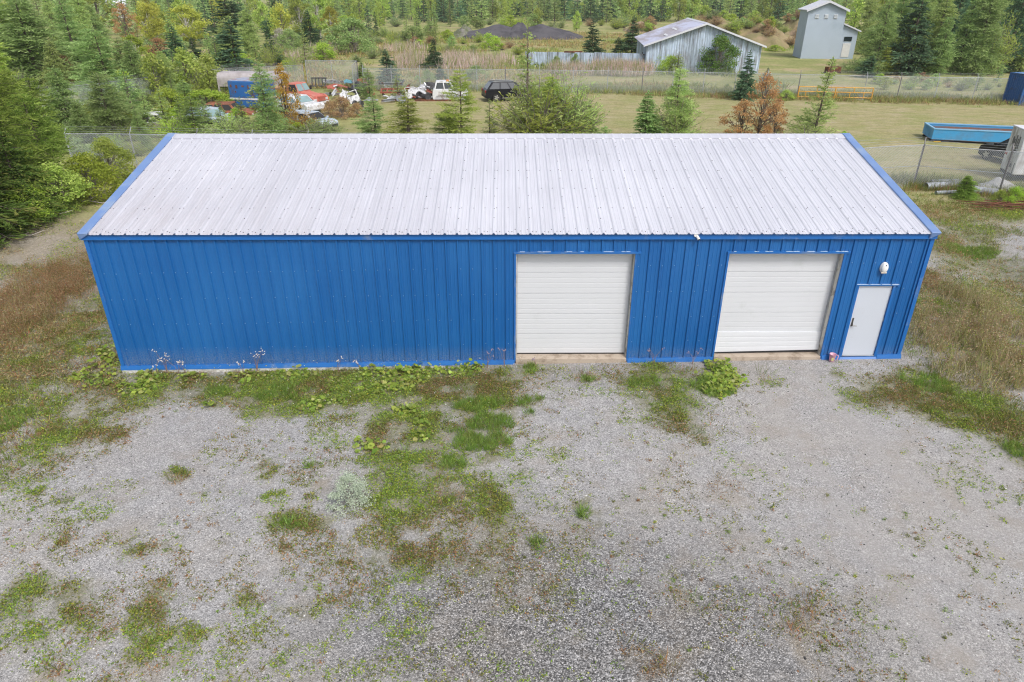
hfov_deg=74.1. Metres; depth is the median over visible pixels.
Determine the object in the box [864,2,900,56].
larch tree
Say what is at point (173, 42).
spruce tree
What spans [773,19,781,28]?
round bush
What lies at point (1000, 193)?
shrub
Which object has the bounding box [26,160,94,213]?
alder bush
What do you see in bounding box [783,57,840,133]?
larch tree
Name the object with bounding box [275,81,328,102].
red truck
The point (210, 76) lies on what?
leafy tree
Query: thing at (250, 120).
round bush
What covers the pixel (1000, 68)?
larch tree
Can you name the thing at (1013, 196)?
shrub
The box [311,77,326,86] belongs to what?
scrap metal
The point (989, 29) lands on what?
larch tree
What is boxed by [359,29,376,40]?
round bush
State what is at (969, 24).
larch tree
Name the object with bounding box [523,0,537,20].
larch tree
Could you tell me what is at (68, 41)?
larch tree
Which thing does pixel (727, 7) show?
larch tree
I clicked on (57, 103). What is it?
larch tree
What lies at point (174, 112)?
round bush
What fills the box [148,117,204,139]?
shrub
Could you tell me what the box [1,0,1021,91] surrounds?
meadow
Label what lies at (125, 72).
round bush
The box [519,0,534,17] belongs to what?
leafy tree
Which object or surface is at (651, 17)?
round bush
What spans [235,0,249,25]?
larch tree
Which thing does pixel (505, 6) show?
leafy tree
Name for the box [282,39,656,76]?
cattail reeds
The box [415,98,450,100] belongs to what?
scrap metal
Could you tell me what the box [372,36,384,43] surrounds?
round bush
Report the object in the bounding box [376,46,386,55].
round bush
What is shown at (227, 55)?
spruce tree
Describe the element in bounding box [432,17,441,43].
larch tree
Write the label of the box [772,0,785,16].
leafy tree
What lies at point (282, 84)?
golden birch
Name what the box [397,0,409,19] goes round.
spruce tree
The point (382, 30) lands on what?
round bush
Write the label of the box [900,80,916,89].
round bush
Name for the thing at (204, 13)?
spruce tree
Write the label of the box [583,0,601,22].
spruce tree
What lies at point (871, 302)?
door
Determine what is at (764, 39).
earth bank
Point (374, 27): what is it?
spruce tree
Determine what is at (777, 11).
spruce tree
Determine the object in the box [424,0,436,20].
leafy tree
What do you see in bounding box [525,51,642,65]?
corrugated screen
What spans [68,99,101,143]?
larch tree
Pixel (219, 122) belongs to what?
round bush
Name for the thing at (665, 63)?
shrub
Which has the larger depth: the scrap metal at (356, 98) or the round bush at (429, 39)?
the round bush at (429, 39)
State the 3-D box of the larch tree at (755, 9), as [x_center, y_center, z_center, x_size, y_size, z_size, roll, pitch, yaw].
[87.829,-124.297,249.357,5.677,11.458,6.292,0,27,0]
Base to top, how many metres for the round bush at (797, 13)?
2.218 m
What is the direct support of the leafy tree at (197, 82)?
on the lawn at (867, 121)
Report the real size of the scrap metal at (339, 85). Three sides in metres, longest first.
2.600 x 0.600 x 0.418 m
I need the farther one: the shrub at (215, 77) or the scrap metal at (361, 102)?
the shrub at (215, 77)
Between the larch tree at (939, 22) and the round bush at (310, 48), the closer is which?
the larch tree at (939, 22)
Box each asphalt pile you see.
[463,24,511,39]
[509,22,528,39]
[516,24,584,39]
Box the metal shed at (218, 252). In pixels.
[77,133,941,372]
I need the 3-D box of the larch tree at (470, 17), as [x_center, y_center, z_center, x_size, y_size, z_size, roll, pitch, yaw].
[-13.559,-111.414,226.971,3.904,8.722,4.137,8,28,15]
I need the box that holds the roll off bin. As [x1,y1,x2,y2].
[922,122,1013,143]
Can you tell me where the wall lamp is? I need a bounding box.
[879,262,888,273]
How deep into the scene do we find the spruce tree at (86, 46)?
58.29 m
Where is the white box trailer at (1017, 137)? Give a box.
[1000,125,1023,177]
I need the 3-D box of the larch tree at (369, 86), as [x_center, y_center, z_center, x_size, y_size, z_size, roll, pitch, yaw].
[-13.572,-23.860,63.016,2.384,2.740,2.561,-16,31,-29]
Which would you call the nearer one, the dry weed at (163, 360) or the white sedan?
the dry weed at (163, 360)
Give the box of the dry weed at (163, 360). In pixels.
[152,349,169,372]
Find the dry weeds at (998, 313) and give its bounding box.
[0,207,1023,681]
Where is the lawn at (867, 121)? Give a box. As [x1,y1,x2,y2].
[1,92,1023,205]
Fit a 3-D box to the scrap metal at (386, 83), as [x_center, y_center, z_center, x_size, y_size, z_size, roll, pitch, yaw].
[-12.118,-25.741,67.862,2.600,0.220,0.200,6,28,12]
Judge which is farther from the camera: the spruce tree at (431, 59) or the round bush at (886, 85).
the spruce tree at (431, 59)
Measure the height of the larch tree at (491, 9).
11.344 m
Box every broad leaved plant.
[694,365,752,388]
[697,377,736,399]
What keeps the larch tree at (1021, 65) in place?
on the meadow
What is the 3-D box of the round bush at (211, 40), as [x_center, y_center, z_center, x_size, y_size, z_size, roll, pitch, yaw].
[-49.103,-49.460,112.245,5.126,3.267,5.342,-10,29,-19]
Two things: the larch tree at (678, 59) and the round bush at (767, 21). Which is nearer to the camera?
the larch tree at (678, 59)
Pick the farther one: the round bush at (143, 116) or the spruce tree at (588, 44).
the spruce tree at (588, 44)
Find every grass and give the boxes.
[0,190,1023,678]
[64,79,1023,201]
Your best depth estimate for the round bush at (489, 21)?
210.28 m
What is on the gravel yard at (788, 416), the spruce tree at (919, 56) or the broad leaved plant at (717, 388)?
the broad leaved plant at (717, 388)
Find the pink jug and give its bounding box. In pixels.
[829,352,838,361]
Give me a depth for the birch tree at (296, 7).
142.53 m
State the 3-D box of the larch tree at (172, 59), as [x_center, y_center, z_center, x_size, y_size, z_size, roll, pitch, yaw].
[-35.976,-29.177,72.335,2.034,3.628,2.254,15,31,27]
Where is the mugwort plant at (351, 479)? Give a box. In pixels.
[325,468,375,518]
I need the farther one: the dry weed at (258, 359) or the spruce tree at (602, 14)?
the spruce tree at (602, 14)
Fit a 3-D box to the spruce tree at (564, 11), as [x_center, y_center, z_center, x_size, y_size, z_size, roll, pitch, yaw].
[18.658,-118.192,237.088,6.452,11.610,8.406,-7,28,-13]
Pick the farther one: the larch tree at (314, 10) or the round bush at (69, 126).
the larch tree at (314, 10)
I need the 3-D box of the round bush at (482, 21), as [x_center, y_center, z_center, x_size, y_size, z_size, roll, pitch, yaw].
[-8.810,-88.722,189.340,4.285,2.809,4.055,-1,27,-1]
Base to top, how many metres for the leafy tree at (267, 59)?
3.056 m
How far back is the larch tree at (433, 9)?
188.81 m
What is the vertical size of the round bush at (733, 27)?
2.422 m
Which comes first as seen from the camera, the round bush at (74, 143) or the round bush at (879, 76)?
the round bush at (74, 143)
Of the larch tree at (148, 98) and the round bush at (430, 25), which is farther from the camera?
the round bush at (430, 25)
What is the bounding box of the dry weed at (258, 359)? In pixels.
[250,351,264,372]
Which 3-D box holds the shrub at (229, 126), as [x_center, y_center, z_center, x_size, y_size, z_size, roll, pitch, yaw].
[-19.554,-14.681,46.265,4.462,1.741,4.488,20,33,34]
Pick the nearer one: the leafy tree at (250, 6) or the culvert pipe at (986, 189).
the culvert pipe at (986, 189)
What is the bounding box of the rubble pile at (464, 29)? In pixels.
[452,24,472,38]
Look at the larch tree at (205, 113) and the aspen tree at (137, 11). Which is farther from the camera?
the aspen tree at (137, 11)
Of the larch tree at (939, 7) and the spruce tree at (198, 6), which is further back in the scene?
the spruce tree at (198, 6)
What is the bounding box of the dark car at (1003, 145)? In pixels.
[978,138,1009,159]
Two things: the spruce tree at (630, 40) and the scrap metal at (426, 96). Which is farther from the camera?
the spruce tree at (630, 40)
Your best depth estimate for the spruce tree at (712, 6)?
277.23 m
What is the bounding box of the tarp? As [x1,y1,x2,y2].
[974,177,1017,190]
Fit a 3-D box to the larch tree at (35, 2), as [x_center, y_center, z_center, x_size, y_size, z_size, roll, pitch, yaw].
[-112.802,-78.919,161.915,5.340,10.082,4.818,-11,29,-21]
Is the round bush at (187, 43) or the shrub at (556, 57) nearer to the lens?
the shrub at (556, 57)
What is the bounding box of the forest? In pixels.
[0,0,964,20]
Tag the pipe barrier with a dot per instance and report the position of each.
(835, 92)
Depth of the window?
102.12 m
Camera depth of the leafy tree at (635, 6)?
225.25 m
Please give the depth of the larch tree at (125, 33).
92.46 m
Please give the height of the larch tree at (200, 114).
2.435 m
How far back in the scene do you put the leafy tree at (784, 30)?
129.39 m
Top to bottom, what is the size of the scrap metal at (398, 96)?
0.709 m
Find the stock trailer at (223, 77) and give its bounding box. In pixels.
[217,71,289,93]
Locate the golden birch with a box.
[267,62,303,124]
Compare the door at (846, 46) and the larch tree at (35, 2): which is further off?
the larch tree at (35, 2)
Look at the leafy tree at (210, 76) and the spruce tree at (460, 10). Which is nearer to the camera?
the leafy tree at (210, 76)
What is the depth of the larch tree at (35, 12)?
111.77 m
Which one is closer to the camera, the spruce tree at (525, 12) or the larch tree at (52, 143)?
the larch tree at (52, 143)
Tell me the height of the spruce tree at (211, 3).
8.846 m
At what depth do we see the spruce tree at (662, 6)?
233.88 m
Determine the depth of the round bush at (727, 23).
127.94 m
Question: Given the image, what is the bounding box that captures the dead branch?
[0,230,43,238]
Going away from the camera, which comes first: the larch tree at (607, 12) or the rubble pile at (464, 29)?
the rubble pile at (464, 29)
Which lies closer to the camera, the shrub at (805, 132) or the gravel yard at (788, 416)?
the gravel yard at (788, 416)
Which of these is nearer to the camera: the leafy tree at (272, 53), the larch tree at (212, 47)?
the larch tree at (212, 47)
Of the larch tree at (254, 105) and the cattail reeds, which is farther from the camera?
the cattail reeds
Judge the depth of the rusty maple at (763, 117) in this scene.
44.55 m
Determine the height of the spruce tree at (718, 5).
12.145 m
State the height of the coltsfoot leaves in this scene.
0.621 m
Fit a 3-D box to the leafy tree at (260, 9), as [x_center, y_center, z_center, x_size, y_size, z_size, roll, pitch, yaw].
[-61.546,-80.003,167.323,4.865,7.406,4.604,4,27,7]
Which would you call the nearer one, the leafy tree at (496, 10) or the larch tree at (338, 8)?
the leafy tree at (496, 10)
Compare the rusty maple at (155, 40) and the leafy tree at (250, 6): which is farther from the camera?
the leafy tree at (250, 6)
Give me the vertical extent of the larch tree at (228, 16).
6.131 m
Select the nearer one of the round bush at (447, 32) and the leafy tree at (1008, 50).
the leafy tree at (1008, 50)
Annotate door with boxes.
[516,254,634,356]
[714,254,843,354]
[840,43,850,56]
[842,286,891,354]
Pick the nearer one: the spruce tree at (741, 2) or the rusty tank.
the rusty tank
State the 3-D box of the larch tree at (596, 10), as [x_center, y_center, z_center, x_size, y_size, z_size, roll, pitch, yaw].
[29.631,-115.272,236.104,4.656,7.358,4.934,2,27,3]
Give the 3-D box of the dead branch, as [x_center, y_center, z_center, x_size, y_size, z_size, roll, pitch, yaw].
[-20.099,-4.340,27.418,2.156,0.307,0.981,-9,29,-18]
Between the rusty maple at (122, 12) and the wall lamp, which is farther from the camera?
the rusty maple at (122, 12)
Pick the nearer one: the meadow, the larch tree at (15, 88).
the larch tree at (15, 88)
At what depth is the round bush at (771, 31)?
123.09 m
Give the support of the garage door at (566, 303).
in the metal shed at (218, 252)
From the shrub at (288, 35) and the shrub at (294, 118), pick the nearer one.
the shrub at (294, 118)
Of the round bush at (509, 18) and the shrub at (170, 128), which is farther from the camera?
the round bush at (509, 18)
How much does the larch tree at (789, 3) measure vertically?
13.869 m
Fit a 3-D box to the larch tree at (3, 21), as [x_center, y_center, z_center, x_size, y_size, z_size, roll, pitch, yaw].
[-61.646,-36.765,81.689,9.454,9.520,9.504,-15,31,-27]
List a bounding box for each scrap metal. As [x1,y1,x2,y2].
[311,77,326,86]
[324,80,352,83]
[324,84,349,87]
[326,85,338,91]
[345,89,360,103]
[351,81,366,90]
[352,100,363,106]
[378,82,402,84]
[380,88,405,93]
[381,98,396,101]
[396,94,405,101]
[404,87,415,98]
[408,87,422,93]
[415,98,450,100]
[416,91,430,99]
[425,82,434,88]
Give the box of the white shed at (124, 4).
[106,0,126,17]
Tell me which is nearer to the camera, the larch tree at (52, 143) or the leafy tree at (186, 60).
the larch tree at (52, 143)
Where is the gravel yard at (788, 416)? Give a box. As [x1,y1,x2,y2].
[0,202,1023,681]
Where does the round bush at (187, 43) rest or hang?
on the meadow
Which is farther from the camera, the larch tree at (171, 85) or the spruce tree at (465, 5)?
the spruce tree at (465, 5)
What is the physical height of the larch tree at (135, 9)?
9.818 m
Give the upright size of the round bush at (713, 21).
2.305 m
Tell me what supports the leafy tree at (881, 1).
on the meadow
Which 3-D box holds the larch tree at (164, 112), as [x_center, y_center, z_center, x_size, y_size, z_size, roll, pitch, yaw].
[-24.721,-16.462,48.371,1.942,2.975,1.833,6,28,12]
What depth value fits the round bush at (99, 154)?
38.44 m
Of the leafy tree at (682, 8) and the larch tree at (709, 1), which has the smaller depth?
the leafy tree at (682, 8)
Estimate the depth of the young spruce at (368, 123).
45.25 m
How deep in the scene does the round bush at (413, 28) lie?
132.78 m
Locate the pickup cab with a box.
[432,80,467,99]
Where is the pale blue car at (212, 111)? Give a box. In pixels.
[184,106,233,126]
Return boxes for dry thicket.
[321,95,359,119]
[321,101,339,114]
[347,103,364,117]
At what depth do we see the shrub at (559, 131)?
43.99 m
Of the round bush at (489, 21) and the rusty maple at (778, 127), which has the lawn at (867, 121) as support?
the rusty maple at (778, 127)
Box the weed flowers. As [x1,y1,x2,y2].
[121,357,522,411]
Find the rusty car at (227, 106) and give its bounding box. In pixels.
[205,101,256,114]
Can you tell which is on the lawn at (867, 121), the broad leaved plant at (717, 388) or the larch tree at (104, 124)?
the larch tree at (104, 124)
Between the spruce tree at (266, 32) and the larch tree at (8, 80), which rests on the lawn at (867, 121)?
the larch tree at (8, 80)
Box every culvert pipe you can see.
[923,181,957,189]
[935,190,956,193]
[975,186,998,195]
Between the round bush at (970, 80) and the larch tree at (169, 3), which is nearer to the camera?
the round bush at (970, 80)
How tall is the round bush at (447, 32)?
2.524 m
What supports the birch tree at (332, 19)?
on the meadow
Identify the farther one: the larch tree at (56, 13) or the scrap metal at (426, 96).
the larch tree at (56, 13)
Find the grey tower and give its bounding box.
[793,0,860,58]
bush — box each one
[0,181,59,225]
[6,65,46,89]
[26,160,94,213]
[54,151,124,205]
[60,137,93,157]
[61,120,86,139]
[68,60,100,83]
[78,136,136,184]
[82,144,96,160]
[87,150,111,162]
[96,132,126,152]
[97,115,135,140]
[110,69,143,90]
[113,138,129,149]
[114,124,137,140]
[118,139,152,155]
[120,34,151,59]
[131,107,156,131]
[136,36,166,52]
[149,121,163,131]
[164,106,188,126]
[176,36,189,52]
[198,32,223,49]
[211,117,233,126]
[215,41,244,63]
[227,107,248,121]
[233,51,254,68]
[243,115,255,129]
[280,60,292,72]
[288,120,304,132]
[300,43,316,52]
[304,116,342,133]
[311,42,335,61]
[320,15,379,53]
[325,46,338,58]
[348,13,360,27]
[349,53,364,61]
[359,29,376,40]
[363,47,381,58]
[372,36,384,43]
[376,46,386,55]
[379,26,391,36]
[382,36,398,44]
[385,33,399,40]
[387,17,402,26]
[395,31,409,42]
[401,24,427,43]
[409,36,420,43]
[422,21,439,34]
[425,35,435,44]
[440,29,453,40]
[446,36,457,47]
[456,15,470,27]
[458,37,470,43]
[467,44,477,52]
[468,32,484,42]
[469,17,483,27]
[474,18,486,27]
[480,32,495,46]
[480,42,487,49]
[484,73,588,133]
[485,17,496,24]
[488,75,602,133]
[489,39,505,50]
[496,15,509,24]
[501,15,519,26]
[503,38,516,47]
[510,46,524,54]
[511,15,529,25]
[526,12,544,26]
[546,21,558,27]
[556,19,566,27]
[583,18,592,25]
[596,20,604,25]
[600,126,611,133]
[608,18,628,28]
[614,14,631,27]
[628,12,642,24]
[644,15,656,22]
[704,11,712,19]
[709,15,724,24]
[710,10,721,17]
[723,20,742,30]
[725,14,737,22]
[738,17,748,26]
[747,14,763,22]
[752,26,761,32]
[761,19,774,29]
[763,25,779,35]
[766,16,776,27]
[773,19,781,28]
[783,13,792,21]
[784,35,795,44]
[791,9,799,18]
[873,73,885,84]
[878,77,894,89]
[899,76,920,86]
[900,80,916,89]
[908,73,923,82]
[916,72,929,81]
[919,79,934,89]
[939,75,955,82]
[952,80,969,90]
[960,74,975,84]
[980,81,994,89]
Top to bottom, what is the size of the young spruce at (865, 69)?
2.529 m
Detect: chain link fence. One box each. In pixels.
[38,61,304,112]
[64,127,1023,191]
[305,60,358,93]
[362,65,1008,100]
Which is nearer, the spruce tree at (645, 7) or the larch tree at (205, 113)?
the larch tree at (205, 113)
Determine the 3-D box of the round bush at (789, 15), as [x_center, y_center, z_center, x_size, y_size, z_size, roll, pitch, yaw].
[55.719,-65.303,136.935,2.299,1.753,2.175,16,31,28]
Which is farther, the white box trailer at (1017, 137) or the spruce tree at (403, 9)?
the spruce tree at (403, 9)
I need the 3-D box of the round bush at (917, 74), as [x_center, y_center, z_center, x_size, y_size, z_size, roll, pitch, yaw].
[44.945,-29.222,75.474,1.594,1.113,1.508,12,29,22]
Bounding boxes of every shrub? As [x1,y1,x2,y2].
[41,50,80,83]
[71,102,97,124]
[137,55,181,91]
[143,87,188,114]
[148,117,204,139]
[168,89,235,109]
[175,56,227,92]
[192,110,252,133]
[221,119,277,133]
[269,28,293,46]
[274,107,320,131]
[275,27,303,53]
[283,119,347,133]
[417,69,436,83]
[461,64,488,79]
[511,120,591,133]
[549,87,607,133]
[550,55,560,64]
[570,53,579,64]
[656,54,685,74]
[764,45,785,50]
[777,89,794,100]
[777,123,831,133]
[987,189,1010,201]
[1001,186,1023,206]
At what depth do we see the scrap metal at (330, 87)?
66.39 m
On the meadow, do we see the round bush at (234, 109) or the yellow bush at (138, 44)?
the yellow bush at (138, 44)
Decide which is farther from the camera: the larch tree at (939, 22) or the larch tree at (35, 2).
the larch tree at (35, 2)
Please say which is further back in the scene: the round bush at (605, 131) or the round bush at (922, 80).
the round bush at (922, 80)
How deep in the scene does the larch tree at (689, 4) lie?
236.23 m
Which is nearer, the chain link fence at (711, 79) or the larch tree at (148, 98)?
the larch tree at (148, 98)
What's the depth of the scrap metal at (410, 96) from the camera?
63.42 m
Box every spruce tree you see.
[0,131,79,223]
[0,164,54,247]
[62,26,147,104]
[161,26,187,63]
[185,37,203,57]
[196,3,210,42]
[200,0,215,28]
[205,0,218,36]
[206,0,263,40]
[206,19,256,71]
[255,25,287,65]
[260,0,285,36]
[287,11,325,48]
[348,62,369,80]
[364,6,372,32]
[372,11,379,35]
[375,49,404,81]
[386,1,396,21]
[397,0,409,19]
[413,0,431,21]
[417,38,444,69]
[436,0,445,21]
[437,0,447,21]
[443,0,459,22]
[452,0,466,22]
[458,0,472,18]
[469,0,484,18]
[509,0,520,16]
[512,0,525,16]
[521,1,531,17]
[544,0,551,20]
[557,0,572,19]
[570,0,582,19]
[579,0,588,21]
[582,19,606,59]
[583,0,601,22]
[589,0,608,20]
[607,0,617,20]
[611,37,627,52]
[615,16,640,52]
[634,0,644,18]
[641,1,652,17]
[644,0,656,18]
[654,0,667,21]
[708,0,719,14]
[711,0,723,18]
[727,49,758,100]
[733,0,746,18]
[770,0,789,19]
[873,0,937,75]
[936,0,972,56]
[952,0,980,53]
[993,0,1023,73]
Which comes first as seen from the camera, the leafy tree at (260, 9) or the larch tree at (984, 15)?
the larch tree at (984, 15)
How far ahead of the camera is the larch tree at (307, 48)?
92.27 m
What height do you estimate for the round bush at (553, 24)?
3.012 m
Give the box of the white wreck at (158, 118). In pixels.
[139,111,186,130]
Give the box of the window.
[844,37,851,40]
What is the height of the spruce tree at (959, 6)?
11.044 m
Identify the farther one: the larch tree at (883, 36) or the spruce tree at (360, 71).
the larch tree at (883, 36)
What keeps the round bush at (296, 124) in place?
on the lawn at (867, 121)
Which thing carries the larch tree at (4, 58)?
on the lawn at (867, 121)
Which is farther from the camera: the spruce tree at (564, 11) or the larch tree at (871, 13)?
the spruce tree at (564, 11)
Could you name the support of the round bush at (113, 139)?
on the lawn at (867, 121)
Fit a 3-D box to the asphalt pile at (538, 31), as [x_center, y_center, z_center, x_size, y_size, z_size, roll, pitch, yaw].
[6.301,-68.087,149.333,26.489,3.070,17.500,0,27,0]
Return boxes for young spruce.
[350,96,390,133]
[434,67,447,79]
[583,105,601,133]
[632,90,670,133]
[854,55,879,77]
[949,175,984,202]
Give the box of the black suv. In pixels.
[481,79,531,101]
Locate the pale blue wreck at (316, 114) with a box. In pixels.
[285,109,337,126]
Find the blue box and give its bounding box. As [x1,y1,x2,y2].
[227,77,276,108]
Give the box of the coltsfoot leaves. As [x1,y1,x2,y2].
[66,335,739,454]
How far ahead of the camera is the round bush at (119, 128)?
45.38 m
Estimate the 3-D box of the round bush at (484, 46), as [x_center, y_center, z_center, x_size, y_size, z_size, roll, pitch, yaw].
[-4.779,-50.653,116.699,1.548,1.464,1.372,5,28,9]
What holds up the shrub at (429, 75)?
on the meadow
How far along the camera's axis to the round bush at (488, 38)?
122.80 m
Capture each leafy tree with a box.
[81,0,120,28]
[137,47,169,99]
[155,8,176,41]
[166,46,204,89]
[169,0,193,35]
[184,66,215,91]
[191,49,220,91]
[219,8,233,30]
[244,0,268,28]
[252,0,268,30]
[259,38,282,65]
[260,44,273,68]
[264,7,281,34]
[284,49,300,71]
[319,0,336,24]
[339,0,356,15]
[350,0,366,19]
[369,0,379,19]
[371,0,392,21]
[373,1,386,27]
[409,0,425,20]
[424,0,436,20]
[490,1,499,21]
[495,0,508,18]
[504,0,515,16]
[509,0,520,12]
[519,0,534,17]
[531,6,543,24]
[571,11,582,31]
[613,0,628,14]
[620,0,640,19]
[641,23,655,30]
[654,0,676,20]
[672,0,686,20]
[676,0,702,16]
[685,0,702,17]
[696,33,742,74]
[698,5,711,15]
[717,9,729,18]
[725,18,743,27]
[739,0,750,16]
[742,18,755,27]
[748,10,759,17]
[749,0,763,13]
[761,0,782,18]
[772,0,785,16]
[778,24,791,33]
[845,0,866,34]
[861,0,894,31]
[866,0,909,37]
[885,14,920,73]
[984,10,1022,72]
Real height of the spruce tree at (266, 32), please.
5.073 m
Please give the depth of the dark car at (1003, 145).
40.26 m
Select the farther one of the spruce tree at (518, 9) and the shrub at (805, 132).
the spruce tree at (518, 9)
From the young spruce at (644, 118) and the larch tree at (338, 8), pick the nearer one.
the young spruce at (644, 118)
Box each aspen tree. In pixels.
[133,0,149,34]
[133,0,151,22]
[134,3,171,44]
[150,0,165,28]
[163,5,213,44]
[179,0,203,44]
[209,0,222,22]
[268,1,292,36]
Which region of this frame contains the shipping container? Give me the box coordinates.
[1002,72,1023,105]
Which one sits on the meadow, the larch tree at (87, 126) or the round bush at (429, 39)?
the round bush at (429, 39)
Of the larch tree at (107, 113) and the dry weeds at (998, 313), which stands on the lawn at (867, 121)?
the larch tree at (107, 113)
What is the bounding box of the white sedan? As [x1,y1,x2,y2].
[276,93,323,112]
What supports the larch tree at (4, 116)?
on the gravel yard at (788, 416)
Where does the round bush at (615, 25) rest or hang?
on the meadow
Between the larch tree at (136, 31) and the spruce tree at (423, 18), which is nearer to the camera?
the larch tree at (136, 31)
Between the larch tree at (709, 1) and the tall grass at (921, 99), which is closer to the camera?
the tall grass at (921, 99)
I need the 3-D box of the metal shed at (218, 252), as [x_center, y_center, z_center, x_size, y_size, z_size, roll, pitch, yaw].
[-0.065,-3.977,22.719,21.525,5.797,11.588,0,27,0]
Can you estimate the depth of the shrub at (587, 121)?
44.01 m
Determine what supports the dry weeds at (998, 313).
on the gravel yard at (788, 416)
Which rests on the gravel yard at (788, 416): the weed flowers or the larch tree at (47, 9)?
the weed flowers
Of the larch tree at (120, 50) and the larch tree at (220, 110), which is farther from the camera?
the larch tree at (120, 50)
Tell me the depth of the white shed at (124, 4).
255.91 m
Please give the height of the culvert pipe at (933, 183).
0.380 m
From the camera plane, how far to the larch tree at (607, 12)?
226.36 m
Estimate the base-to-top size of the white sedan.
1.420 m
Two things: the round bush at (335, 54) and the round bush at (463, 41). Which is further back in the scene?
the round bush at (463, 41)
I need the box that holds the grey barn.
[634,17,766,72]
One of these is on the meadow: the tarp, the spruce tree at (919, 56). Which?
the spruce tree at (919, 56)
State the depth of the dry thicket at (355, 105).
54.38 m
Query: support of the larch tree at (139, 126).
on the lawn at (867, 121)
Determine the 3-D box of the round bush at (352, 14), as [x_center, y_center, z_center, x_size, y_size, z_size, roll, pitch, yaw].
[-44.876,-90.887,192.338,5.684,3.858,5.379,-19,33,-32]
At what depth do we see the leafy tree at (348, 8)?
245.50 m
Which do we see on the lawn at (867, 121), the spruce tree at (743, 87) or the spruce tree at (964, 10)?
the spruce tree at (743, 87)
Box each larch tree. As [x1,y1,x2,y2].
[0,0,87,88]
[0,3,42,61]
[0,42,36,101]
[0,59,61,142]
[0,67,97,212]
[0,90,114,196]
[2,74,83,155]
[2,75,38,135]
[6,0,33,43]
[19,5,48,48]
[29,0,48,28]
[38,38,74,93]
[41,0,64,40]
[43,65,91,131]
[51,0,114,70]
[53,1,83,50]
[61,29,83,62]
[66,0,95,42]
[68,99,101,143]
[81,72,161,141]
[83,3,114,46]
[86,30,114,79]
[86,95,111,131]
[98,0,118,23]
[104,77,123,104]
[105,0,134,32]
[109,38,127,71]
[116,68,155,112]
[117,23,139,56]
[119,38,151,94]
[129,0,147,28]
[130,91,157,112]
[130,109,157,151]
[131,83,141,101]
[132,23,148,52]
[137,94,152,112]
[150,0,166,23]
[153,49,184,94]
[154,88,172,124]
[161,0,178,27]
[162,15,182,54]
[164,75,176,107]
[167,49,178,66]
[169,79,201,101]
[170,95,209,133]
[172,96,192,129]
[194,97,211,130]
[199,95,213,123]
[201,31,215,68]
[207,19,238,63]
[207,37,226,72]
[212,101,227,127]
[217,84,228,97]
[220,15,239,51]
[232,7,262,54]
[233,96,250,127]
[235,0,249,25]
[245,74,278,122]
[248,36,260,63]
[249,60,294,133]
[298,27,313,63]
[307,0,327,25]
[331,0,341,17]
[353,68,377,98]
[376,95,431,133]
[392,73,410,97]
[402,0,414,19]
[402,13,408,30]
[413,12,423,40]
[428,110,459,133]
[431,2,438,25]
[431,67,481,133]
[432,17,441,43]
[446,1,456,26]
[466,0,474,20]
[473,0,490,22]
[480,102,499,132]
[485,0,503,19]
[509,22,551,119]
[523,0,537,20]
[533,74,571,132]
[538,0,552,19]
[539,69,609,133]
[547,0,565,21]
[555,0,566,16]
[568,0,578,17]
[591,0,601,19]
[603,0,612,22]
[646,85,707,133]
[659,67,703,132]
[666,52,683,72]
[678,0,693,18]
[700,0,709,14]
[702,0,713,12]
[720,0,735,19]
[742,0,758,14]
[743,0,758,17]
[773,0,793,16]
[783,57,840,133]
[792,0,803,18]
[840,0,901,74]
[841,0,853,21]
[854,0,881,54]
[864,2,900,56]
[870,55,882,82]
[876,0,910,49]
[895,0,933,65]
[912,0,939,49]
[915,0,959,73]
[924,14,957,75]
[927,0,956,39]
[943,0,989,75]
[956,0,1003,61]
[957,0,1013,76]
[972,67,985,90]
[980,0,1012,40]
[993,63,1003,81]
[1007,32,1023,71]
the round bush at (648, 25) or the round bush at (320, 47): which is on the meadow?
the round bush at (320, 47)
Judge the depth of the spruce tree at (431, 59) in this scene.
87.31 m
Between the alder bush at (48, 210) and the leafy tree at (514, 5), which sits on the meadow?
the leafy tree at (514, 5)
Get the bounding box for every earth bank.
[622,21,654,32]
[707,17,741,35]
[740,23,793,48]
[779,19,798,37]
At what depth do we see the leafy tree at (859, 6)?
143.79 m
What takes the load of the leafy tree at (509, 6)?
on the meadow
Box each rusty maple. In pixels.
[110,1,140,40]
[146,37,168,55]
[715,99,765,132]
[738,71,788,133]
[760,96,787,133]
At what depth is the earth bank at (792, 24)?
135.34 m
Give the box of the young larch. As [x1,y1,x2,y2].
[877,45,899,73]
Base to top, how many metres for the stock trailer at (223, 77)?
2.350 m
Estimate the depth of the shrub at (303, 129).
46.16 m
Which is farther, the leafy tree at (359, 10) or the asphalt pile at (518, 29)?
the leafy tree at (359, 10)
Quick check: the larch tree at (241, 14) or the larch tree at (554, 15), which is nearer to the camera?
the larch tree at (241, 14)
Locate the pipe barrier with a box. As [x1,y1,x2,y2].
[797,86,873,100]
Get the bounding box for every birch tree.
[282,0,312,32]
[306,0,331,37]
[320,6,340,42]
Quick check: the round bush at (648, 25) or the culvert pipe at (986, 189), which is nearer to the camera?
the culvert pipe at (986, 189)

